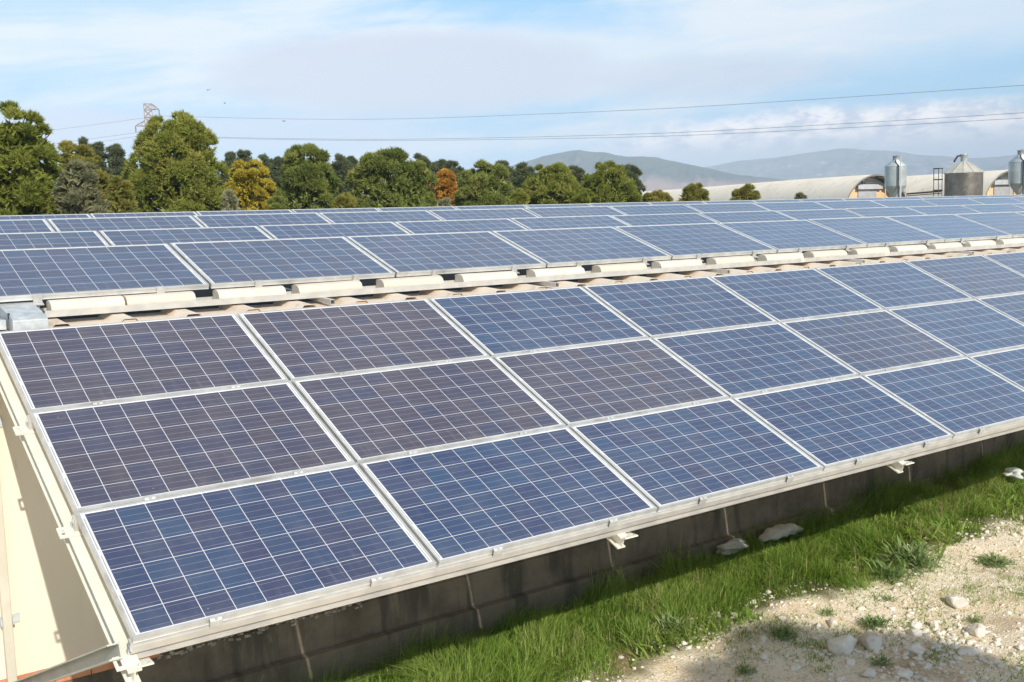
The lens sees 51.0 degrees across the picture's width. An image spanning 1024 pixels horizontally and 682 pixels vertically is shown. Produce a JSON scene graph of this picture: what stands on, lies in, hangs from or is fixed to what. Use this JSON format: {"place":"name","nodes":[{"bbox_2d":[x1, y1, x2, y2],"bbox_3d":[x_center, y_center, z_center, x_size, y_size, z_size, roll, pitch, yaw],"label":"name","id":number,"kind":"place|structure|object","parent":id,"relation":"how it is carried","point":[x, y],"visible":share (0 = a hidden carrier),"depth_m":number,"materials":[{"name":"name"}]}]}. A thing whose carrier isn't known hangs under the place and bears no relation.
{"place":"outdoors","nodes":[
{"label":"outdoors","id":0,"kind":"place"},
{"bbox_2d":[0,0,1023,208],"label":"sky","id":1,"kind":"structure","parent":0,"point":[338,73],"materials":[{"name":"blue"}]},
{"bbox_2d":[245,434,1023,681],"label":"grass","id":2,"kind":"structure","parent":0,"point":[490,660],"depth_m":10.53,"materials":[{"name":"plant"}]},
{"bbox_2d":[758,523,802,541],"bbox_3d":[2.958,2.088,11.806,0.684,0.139,0.217,-6,8,-36],"label":"rock","id":3,"kind":"object","parent":2,"relation":"on","point":[777,532],"visible":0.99,"depth_m":11.71,"materials":[{"name":"stone"}]},
{"bbox_2d":[511,150,785,191],"bbox_3d":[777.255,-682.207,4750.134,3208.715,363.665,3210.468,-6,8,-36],"label":"hill","id":4,"kind":"structure","parent":0,"point":[660,173],"depth_m":4426.55,"materials":[{"name":"grey"}]},
{"bbox_2d":[377,482,1023,681],"bbox_3d":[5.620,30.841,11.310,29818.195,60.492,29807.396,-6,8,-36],"label":"ground","id":5,"kind":"structure","parent":0,"point":[780,670],"depth_m":9.71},
{"bbox_2d":[0,99,63,215],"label":"pine tree","id":6,"kind":"object","parent":5,"relation":"on","point":[27,186],"visible":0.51,"depth_m":40.61,"materials":[{"name":"green plant"}]},
{"bbox_2d":[51,158,110,214],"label":"olive tree","id":7,"kind":"object","parent":5,"relation":"on","point":[80,192],"visible":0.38,"depth_m":40.07,"materials":[{"name":"green plant"}]},
{"bbox_2d":[54,138,110,211],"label":"yellowing tree","id":8,"kind":"object","parent":5,"relation":"on","point":[68,148],"visible":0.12,"depth_m":56.44,"materials":[{"name":"green plant"}]},
{"bbox_2d":[104,142,128,195],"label":"background pine","id":9,"kind":"object","parent":5,"relation":"on","point":[116,153],"visible":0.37,"depth_m":108.97,"materials":[{"name":"green plant"}]},
{"bbox_2d":[105,174,138,212],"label":"shrub","id":10,"kind":"object","parent":5,"relation":"on","point":[121,197],"visible":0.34,"depth_m":50.05,"materials":[{"name":"green plant"}]},
{"bbox_2d":[121,110,237,212],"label":"pine tree","id":11,"kind":"object","parent":5,"relation":"on","point":[163,179],"visible":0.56,"depth_m":55.13,"materials":[{"name":"green plant"}]},
{"bbox_2d":[220,158,276,209],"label":"autumn tree","id":12,"kind":"object","parent":5,"relation":"on","point":[258,190],"visible":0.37,"depth_m":66.41,"materials":[{"name":"yellow plant"}]},
{"bbox_2d":[273,143,342,209],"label":"pine tree","id":13,"kind":"object","parent":5,"relation":"on","point":[310,182],"visible":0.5,"depth_m":59.43,"materials":[{"name":"green plant"}]},
{"bbox_2d":[331,153,356,207],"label":"background pine","id":14,"kind":"object","parent":5,"relation":"on","point":[341,164],"visible":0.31,"depth_m":111.62,"materials":[{"name":"green plant"}]},
{"bbox_2d":[344,145,438,207],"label":"pine tree","id":15,"kind":"object","parent":5,"relation":"on","point":[402,185],"visible":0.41,"depth_m":63.83,"materials":[{"name":"green plant"}]},
{"bbox_2d":[429,168,457,204],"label":"autumn tree","id":16,"kind":"object","parent":5,"relation":"on","point":[446,187],"visible":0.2,"depth_m":76.53,"materials":[{"name":"orange plant"}]},
{"bbox_2d":[453,158,514,205],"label":"pine tree","id":17,"kind":"object","parent":5,"relation":"on","point":[483,185],"visible":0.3,"depth_m":70.29,"materials":[{"name":"green plant"}]},
{"bbox_2d":[0,237,1023,681],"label":"farm shed","id":18,"kind":"structure","parent":5,"relation":"on","point":[58,623],"depth_m":9.11,"materials":[{"name":"beige paint"}]},
{"bbox_2d":[0,418,19,681],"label":"downpipe","id":19,"kind":"object","parent":18,"relation":"attached to","point":[8,619],"visible":1,"depth_m":7.38,"materials":[{"name":"metal"}]},
{"bbox_2d":[0,300,48,330],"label":"cable tray","id":20,"kind":"object","parent":18,"relation":"attached to","point":[21,315],"visible":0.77,"depth_m":7.33,"materials":[{"name":"metal"}]},
{"bbox_2d":[14,642,122,681],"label":"diagonal brace","id":21,"kind":"object","parent":18,"relation":"attached to","point":[103,655],"visible":1,"depth_m":5.61,"materials":[{"name":"grey paint"}]},
{"bbox_2d":[0,356,153,681],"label":"steel rafter","id":22,"kind":"object","parent":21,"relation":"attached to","point":[129,667],"visible":0.99,"depth_m":5.67,"materials":[{"name":"beige paint"}]},
{"bbox_2d":[25,292,1023,429],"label":"purlin rail","id":23,"kind":"object","parent":22,"relation":"attached to","point":[29,424],"visible":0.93,"depth_m":7.71,"materials":[{"name":"metal"}]},
{"bbox_2d":[0,313,287,415],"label":"solar panel","id":24,"kind":"object","parent":23,"relation":"on","point":[64,366],"visible":0.96,"depth_m":7.13,"materials":[{"name":"white paint"}]},
{"bbox_2d":[237,298,488,380],"bbox_3d":[-1.109,-0.026,8.155,1.650,0.054,1.009,-6,32,-36],"label":"solar panel","id":25,"kind":"object","parent":23,"relation":"on","point":[303,343],"visible":0.9,"depth_m":8.10,"materials":[{"name":"white paint"}]},
{"bbox_2d":[428,286,648,355],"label":"solar panel","id":26,"kind":"object","parent":23,"relation":"on","point":[499,323],"visible":0.93,"depth_m":9.08,"materials":[{"name":"white paint"}]},
{"bbox_2d":[582,276,777,336],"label":"solar panel","id":27,"kind":"object","parent":23,"relation":"on","point":[653,308],"visible":0.95,"depth_m":10.05,"materials":[{"name":"white paint"}]},
{"bbox_2d":[709,268,883,321],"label":"solar panel","id":28,"kind":"object","parent":23,"relation":"on","point":[788,295],"visible":0.94,"depth_m":11.03,"materials":[{"name":"white paint"}]},
{"bbox_2d":[815,261,972,308],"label":"solar panel","id":29,"kind":"object","parent":23,"relation":"on","point":[888,285],"visible":0.91,"depth_m":12.00,"materials":[{"name":"white paint"}]},
{"bbox_2d":[905,255,1023,297],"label":"solar panel","id":30,"kind":"object","parent":23,"relation":"on","point":[976,276],"visible":0.95,"depth_m":12.95,"materials":[{"name":"white paint"}]},
{"bbox_2d":[983,251,1023,275],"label":"solar panel","id":31,"kind":"object","parent":23,"relation":"on","point":[1013,261],"visible":0.94,"depth_m":13.87,"materials":[{"name":"white paint"}]},
{"bbox_2d":[70,346,1023,531],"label":"purlin rail","id":32,"kind":"object","parent":22,"relation":"attached to","point":[74,524],"visible":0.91,"depth_m":6.93,"materials":[{"name":"metal"}]},
{"bbox_2d":[30,381,354,514],"bbox_3d":[-1.907,0.604,6.489,1.650,0.054,1.009,-6,32,-36],"label":"solar panel","id":33,"kind":"object","parent":32,"relation":"on","point":[104,454],"visible":0.98,"depth_m":6.42,"materials":[{"name":"white paint"}]},
{"bbox_2d":[292,357,565,461],"bbox_3d":[-0.556,0.452,7.459,1.650,0.054,1.009,-6,32,-36],"label":"solar panel","id":34,"kind":"object","parent":32,"relation":"on","point":[368,415],"visible":0.93,"depth_m":7.40,"materials":[{"name":"white paint"}]},
{"bbox_2d":[493,338,728,425],"bbox_3d":[0.795,0.302,8.429,1.650,0.054,1.009,-6,32,-36],"label":"solar panel","id":35,"kind":"object","parent":32,"relation":"on","point":[582,384],"visible":0.95,"depth_m":8.38,"materials":[{"name":"white paint"}]},
{"bbox_2d":[652,322,858,396],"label":"solar panel","id":36,"kind":"object","parent":32,"relation":"on","point":[737,361],"visible":0.94,"depth_m":9.35,"materials":[{"name":"white paint"}]},
{"bbox_2d":[780,310,964,374],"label":"solar panel","id":37,"kind":"object","parent":32,"relation":"on","point":[870,342],"visible":0.94,"depth_m":10.33,"materials":[{"name":"white paint"}]},
{"bbox_2d":[887,299,1023,355],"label":"solar panel","id":38,"kind":"object","parent":32,"relation":"on","point":[969,327],"visible":0.96,"depth_m":11.28,"materials":[{"name":"white paint"}]},
{"bbox_2d":[976,293,1023,323],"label":"solar panel","id":39,"kind":"object","parent":32,"relation":"on","point":[1011,306],"visible":0.94,"depth_m":12.20,"materials":[{"name":"white paint"}]},
{"bbox_2d":[127,421,1023,658],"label":"purlin rail","id":40,"kind":"object","parent":22,"relation":"attached to","point":[228,627],"visible":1,"depth_m":6.25,"materials":[{"name":"metal"}]},
{"bbox_2d":[76,463,435,643],"bbox_3d":[-1.354,1.084,5.794,1.650,0.054,1.009,-6,32,-36],"label":"solar panel","id":41,"kind":"object","parent":40,"relation":"on","point":[212,558],"visible":1,"depth_m":5.71,"materials":[{"name":"glass"}]},
{"bbox_2d":[359,426,656,567],"bbox_3d":[-0.003,0.933,6.764,1.650,0.054,1.009,-6,32,-36],"label":"solar panel","id":42,"kind":"object","parent":40,"relation":"on","point":[464,502],"visible":0.98,"depth_m":6.69,"materials":[{"name":"white paint"}]},
{"bbox_2d":[569,398,823,511],"bbox_3d":[1.348,0.783,7.734,1.650,0.054,1.009,-6,32,-36],"label":"solar panel","id":43,"kind":"object","parent":40,"relation":"on","point":[672,458],"visible":0.99,"depth_m":7.67,"materials":[{"name":"white paint"}]},
{"bbox_2d":[732,375,952,470],"bbox_3d":[2.698,0.634,8.705,1.650,0.054,1.009,-6,32,-36],"label":"solar panel","id":44,"kind":"object","parent":40,"relation":"on","point":[837,423],"visible":0.99,"depth_m":8.64,"materials":[{"name":"white paint"}]},
{"bbox_2d":[862,357,1023,438],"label":"solar panel","id":45,"kind":"object","parent":40,"relation":"on","point":[960,397],"visible":1,"depth_m":9.59,"materials":[{"name":"white paint"}]},
{"bbox_2d":[968,347,1023,388],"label":"solar panel","id":46,"kind":"object","parent":40,"relation":"on","point":[1008,364],"visible":0.94,"depth_m":10.53,"materials":[{"name":"white paint"}]},
{"bbox_2d":[40,243,1023,316],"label":"block rail","id":47,"kind":"object","parent":18,"relation":"on","point":[211,301],"depth_m":9.58,"materials":[{"name":"metal"}]},
{"bbox_2d":[46,295,124,310],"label":"cream block","id":48,"kind":"structure","parent":47,"relation":"on","point":[79,303],"depth_m":7.78,"materials":[{"name":"concrete"}]},
{"bbox_2d":[123,291,195,304],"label":"cream block","id":49,"kind":"structure","parent":47,"relation":"on","point":[159,297],"depth_m":8.10,"materials":[{"name":"concrete"}]},
{"bbox_2d":[213,285,285,298],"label":"cream block","id":50,"kind":"structure","parent":47,"relation":"on","point":[246,292],"depth_m":8.50,"materials":[{"name":"concrete"}]},
{"bbox_2d":[291,280,362,293],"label":"cream block","id":51,"kind":"structure","parent":47,"relation":"on","point":[327,286],"depth_m":8.91,"materials":[{"name":"concrete"}]},
{"bbox_2d":[376,275,443,287],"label":"cream block","id":52,"kind":"structure","parent":47,"relation":"on","point":[409,281],"depth_m":9.36,"materials":[{"name":"concrete"}]},
{"bbox_2d":[455,271,517,281],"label":"cream block","id":53,"kind":"structure","parent":47,"relation":"on","point":[466,277],"depth_m":9.83,"materials":[{"name":"concrete"}]},
{"bbox_2d":[526,266,584,276],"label":"cream block","id":54,"kind":"structure","parent":47,"relation":"on","point":[553,271],"depth_m":10.30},
{"bbox_2d":[592,262,646,272],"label":"cream block","id":55,"kind":"structure","parent":47,"relation":"on","point":[617,267],"depth_m":10.77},
{"bbox_2d":[651,259,702,268],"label":"cream block","id":56,"kind":"structure","parent":47,"relation":"on","point":[675,263],"depth_m":11.24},
{"bbox_3d":[2.703,-1.113,12.751,16.740,0.418,0.570,-6,8,-36],"label":"panel rack","id":57,"kind":"object","parent":18,"relation":"on","visible":0},
{"bbox_2d":[0,243,208,308],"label":"solar panel","id":58,"kind":"object","parent":57,"relation":"on","point":[37,276],"visible":0.85,"depth_m":8.28,"materials":[{"name":"glass"}]},
{"bbox_2d":[169,236,394,288],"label":"solar panel","id":59,"kind":"object","parent":57,"relation":"on","point":[236,263],"visible":0.84,"depth_m":9.18,"materials":[{"name":"white paint"}]},
{"bbox_2d":[346,231,545,276],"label":"solar panel","id":60,"kind":"object","parent":57,"relation":"on","point":[403,255],"visible":0.85,"depth_m":10.15,"materials":[{"name":"white paint"}]},
{"bbox_2d":[491,226,671,266],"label":"solar panel","id":61,"kind":"object","parent":57,"relation":"on","point":[573,247],"visible":0.85,"depth_m":11.13,"materials":[{"name":"white paint"}]},
{"bbox_2d":[614,223,776,260],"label":"solar panel","id":62,"kind":"object","parent":57,"relation":"on","point":[699,241],"visible":0.86,"depth_m":12.10,"materials":[{"name":"white paint"}]},
{"bbox_2d":[718,219,866,254],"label":"solar panel","id":63,"kind":"object","parent":57,"relation":"on","point":[780,236],"visible":0.86,"depth_m":13.07,"materials":[{"name":"white paint"}]},
{"bbox_2d":[807,216,944,249],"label":"solar panel","id":64,"kind":"object","parent":57,"relation":"on","point":[882,231],"visible":0.86,"depth_m":14.04,"materials":[{"name":"white paint"}]},
{"bbox_2d":[885,214,1012,245],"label":"solar panel","id":65,"kind":"object","parent":57,"relation":"on","point":[951,228],"visible":0.91,"depth_m":15.02,"materials":[{"name":"white paint"}]},
{"bbox_2d":[954,212,1023,237],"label":"solar panel","id":66,"kind":"object","parent":57,"relation":"on","point":[1011,223],"visible":0.87,"depth_m":15.96,"materials":[{"name":"white paint"}]},
{"bbox_3d":[2.885,-1.524,15.190,20.080,0.418,0.570,-6,8,-36],"label":"panel rack","id":67,"kind":"object","parent":18,"relation":"on","visible":0},
{"bbox_2d":[0,230,109,249],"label":"solar panel","id":68,"kind":"object","parent":67,"relation":"on","point":[27,240],"visible":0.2,"depth_m":10.15,"materials":[{"name":"white paint"}]},
{"bbox_2d":[98,226,272,245],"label":"solar panel","id":69,"kind":"object","parent":67,"relation":"on","point":[148,236],"visible":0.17,"depth_m":10.89,"materials":[{"name":"white paint"}]},
{"bbox_2d":[258,222,410,238],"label":"solar panel","id":70,"kind":"object","parent":67,"relation":"on","point":[326,230],"visible":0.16,"depth_m":11.86,"materials":[{"name":"white paint"}]},
{"bbox_2d":[394,218,528,233],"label":"solar panel","id":71,"kind":"object","parent":67,"relation":"on","point":[443,226],"visible":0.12,"depth_m":12.84,"materials":[{"name":"white paint"}]},
{"bbox_2d":[510,215,629,228],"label":"solar panel","id":72,"kind":"object","parent":67,"relation":"on","point":[567,222],"visible":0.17,"depth_m":13.81,"materials":[{"name":"white paint"}]},
{"bbox_2d":[610,213,718,225],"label":"solar panel","id":73,"kind":"object","parent":67,"relation":"on","point":[660,219],"visible":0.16,"depth_m":14.79,"materials":[{"name":"white paint"}]},
{"bbox_2d":[698,210,796,222],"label":"solar panel","id":74,"kind":"object","parent":67,"relation":"on","point":[745,216],"visible":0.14,"depth_m":15.75,"materials":[{"name":"white paint"}]},
{"bbox_2d":[777,209,863,219],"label":"solar panel","id":75,"kind":"object","parent":67,"relation":"on","point":[816,214],"visible":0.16,"depth_m":16.73,"materials":[{"name":"white paint"}]},
{"bbox_2d":[844,207,925,216],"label":"solar panel","id":76,"kind":"object","parent":67,"relation":"on","point":[884,211],"visible":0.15,"depth_m":17.69,"materials":[{"name":"white paint"}]},
{"bbox_2d":[907,205,981,214],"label":"solar panel","id":77,"kind":"object","parent":67,"relation":"on","point":[944,209],"visible":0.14,"depth_m":18.67,"materials":[{"name":"white paint"}]},
{"bbox_2d":[961,204,1023,212],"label":"solar panel","id":78,"kind":"object","parent":67,"relation":"on","point":[984,208],"visible":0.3,"depth_m":19.62,"materials":[{"name":"white paint"}]},
{"bbox_3d":[3.090,-1.947,17.636,23.420,0.439,0.570,-6,8,-36],"label":"panel rack","id":79,"kind":"object","parent":18,"relation":"on","visible":0},
{"bbox_2d":[0,219,54,232],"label":"solar panel","id":80,"kind":"object","parent":79,"relation":"on","point":[23,225],"visible":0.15,"depth_m":11.76,"materials":[{"name":"white paint"}]},
{"bbox_2d":[47,215,203,231],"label":"solar panel","id":81,"kind":"object","parent":79,"relation":"on","point":[110,223],"visible":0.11,"depth_m":12.37,"materials":[{"name":"white paint"}]},
{"bbox_2d":[193,212,330,226],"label":"solar panel","id":82,"kind":"object","parent":79,"relation":"on","point":[229,220],"visible":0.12,"depth_m":13.34,"materials":[{"name":"white paint"}]},
{"bbox_2d":[318,210,441,222],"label":"solar panel","id":83,"kind":"object","parent":79,"relation":"on","point":[377,216],"visible":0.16,"depth_m":14.32,"materials":[{"name":"white paint"}]},
{"bbox_2d":[428,208,538,219],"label":"solar panel","id":84,"kind":"object","parent":79,"relation":"on","point":[466,214],"visible":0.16,"depth_m":15.29,"materials":[{"name":"white paint"}]},
{"bbox_2d":[524,206,625,216],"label":"solar panel","id":85,"kind":"object","parent":79,"relation":"on","point":[570,211],"visible":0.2,"depth_m":16.26,"materials":[{"name":"white paint"}]},
{"bbox_2d":[609,204,701,214],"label":"solar panel","id":86,"kind":"object","parent":79,"relation":"on","point":[652,209],"visible":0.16,"depth_m":17.23,"materials":[{"name":"white paint"}]},
{"bbox_2d":[685,203,768,211],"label":"solar panel","id":87,"kind":"object","parent":79,"relation":"on","point":[723,207],"visible":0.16,"depth_m":18.21,"materials":[{"name":"white paint"}]},
{"bbox_2d":[754,201,831,210],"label":"solar panel","id":88,"kind":"object","parent":79,"relation":"on","point":[806,205],"visible":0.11,"depth_m":19.17,"materials":[{"name":"white paint"}]},
{"bbox_2d":[814,200,886,208],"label":"solar panel","id":89,"kind":"object","parent":79,"relation":"on","point":[850,204],"visible":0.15,"depth_m":20.13,"materials":[{"name":"white paint"}]},
{"bbox_2d":[870,199,937,206],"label":"solar panel","id":90,"kind":"object","parent":79,"relation":"on","point":[904,203],"visible":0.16,"depth_m":21.13,"materials":[{"name":"white paint"}]},
{"bbox_3d":[4.504,-2.927,24.055,30.100,0.257,0.570,-6,8,-36],"label":"panel rack","id":91,"kind":"object","parent":18,"relation":"on","visible":0},
{"bbox_2d":[0,214,91,220],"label":"solar panel","id":92,"kind":"object","parent":91,"relation":"on","point":[14,217],"visible":0.12,"depth_m":16.10,"materials":[{"name":"white paint"}]},
{"bbox_2d":[90,211,197,217],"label":"solar panel","id":93,"kind":"object","parent":91,"relation":"on","point":[96,215],"visible":0.16,"depth_m":16.95,"materials":[{"name":"white paint"}]},
{"bbox_2d":[507,161,536,204],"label":"background pine","id":94,"kind":"object","parent":5,"relation":"on","point":[520,173],"visible":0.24,"depth_m":116.11,"materials":[{"name":"green plant"}]},
{"bbox_2d":[522,162,582,204],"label":"pine tree","id":95,"kind":"object","parent":5,"relation":"on","point":[557,182],"visible":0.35,"depth_m":76.08,"materials":[{"name":"green plant"}]},
{"bbox_2d":[581,160,642,202],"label":"pine tree","id":96,"kind":"object","parent":5,"relation":"on","point":[615,184],"visible":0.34,"depth_m":79.69,"materials":[{"name":"green plant"}]},
{"bbox_2d":[676,182,709,200],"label":"tree","id":97,"kind":"object","parent":5,"relation":"on","point":[694,192],"visible":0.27,"depth_m":77.49,"materials":[{"name":"green plant"}]},
{"bbox_2d":[552,174,906,201],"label":"barn","id":98,"kind":"structure","parent":5,"relation":"on","point":[865,186],"depth_m":121.59,"materials":[{"name":"white paint"}]},
{"bbox_2d":[729,183,761,200],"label":"tree","id":99,"kind":"object","parent":5,"relation":"on","point":[745,192],"visible":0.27,"depth_m":78.98,"materials":[{"name":"green plant"}]},
{"bbox_2d":[826,635,856,655],"bbox_3d":[2.854,2.691,9.337,0.290,0.284,0.201,-6,8,-36],"label":"rock","id":100,"kind":"object","parent":5,"relation":"on","point":[844,645],"visible":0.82,"depth_m":9.25,"materials":[{"name":"stone"}]},
{"bbox_2d":[863,556,921,584],"bbox_3d":[3.760,2.310,10.793,0.577,0.202,0.696,-6,8,-36],"label":"weed","id":101,"kind":"object","parent":5,"relation":"on","point":[889,569],"visible":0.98,"depth_m":10.77,"materials":[{"name":"green plant"}]},
{"bbox_2d":[884,155,906,196],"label":"feed silo","id":102,"kind":"object","parent":5,"relation":"on","point":[895,180],"visible":0.95,"depth_m":109.26,"materials":[{"name":"metal"}]},
{"bbox_2d":[870,535,950,577],"bbox_3d":[4.154,2.210,11.101,0.808,0.284,0.864,-6,8,-36],"label":"weed","id":103,"kind":"object","parent":5,"relation":"on","point":[920,553],"visible":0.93,"depth_m":11.05,"materials":[{"name":"green plant"}]},
{"bbox_2d":[933,154,984,195],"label":"grain bin","id":104,"kind":"object","parent":5,"relation":"on","point":[963,177],"visible":0.46,"depth_m":104.71,"materials":[{"name":"metal"}]},
{"bbox_2d":[904,170,1015,196],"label":"barn","id":105,"kind":"structure","parent":5,"relation":"on","point":[995,182],"depth_m":117.85,"materials":[{"name":"white paint"}]},
{"bbox_2d":[1008,149,1023,194],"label":"feed silo","id":106,"kind":"object","parent":5,"relation":"on","point":[1016,174],"visible":0.94,"depth_m":105.05,"materials":[{"name":"metal"}]},
{"bbox_2d":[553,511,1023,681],"bbox_3d":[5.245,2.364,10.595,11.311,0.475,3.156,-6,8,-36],"label":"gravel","id":107,"kind":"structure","parent":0,"point":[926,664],"depth_m":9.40,"materials":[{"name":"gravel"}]},
{"bbox_2d":[705,148,1015,179],"bbox_3d":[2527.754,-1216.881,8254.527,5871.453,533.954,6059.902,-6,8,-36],"label":"mountains","id":108,"kind":"structure","parent":0,"point":[840,162],"depth_m":7562.63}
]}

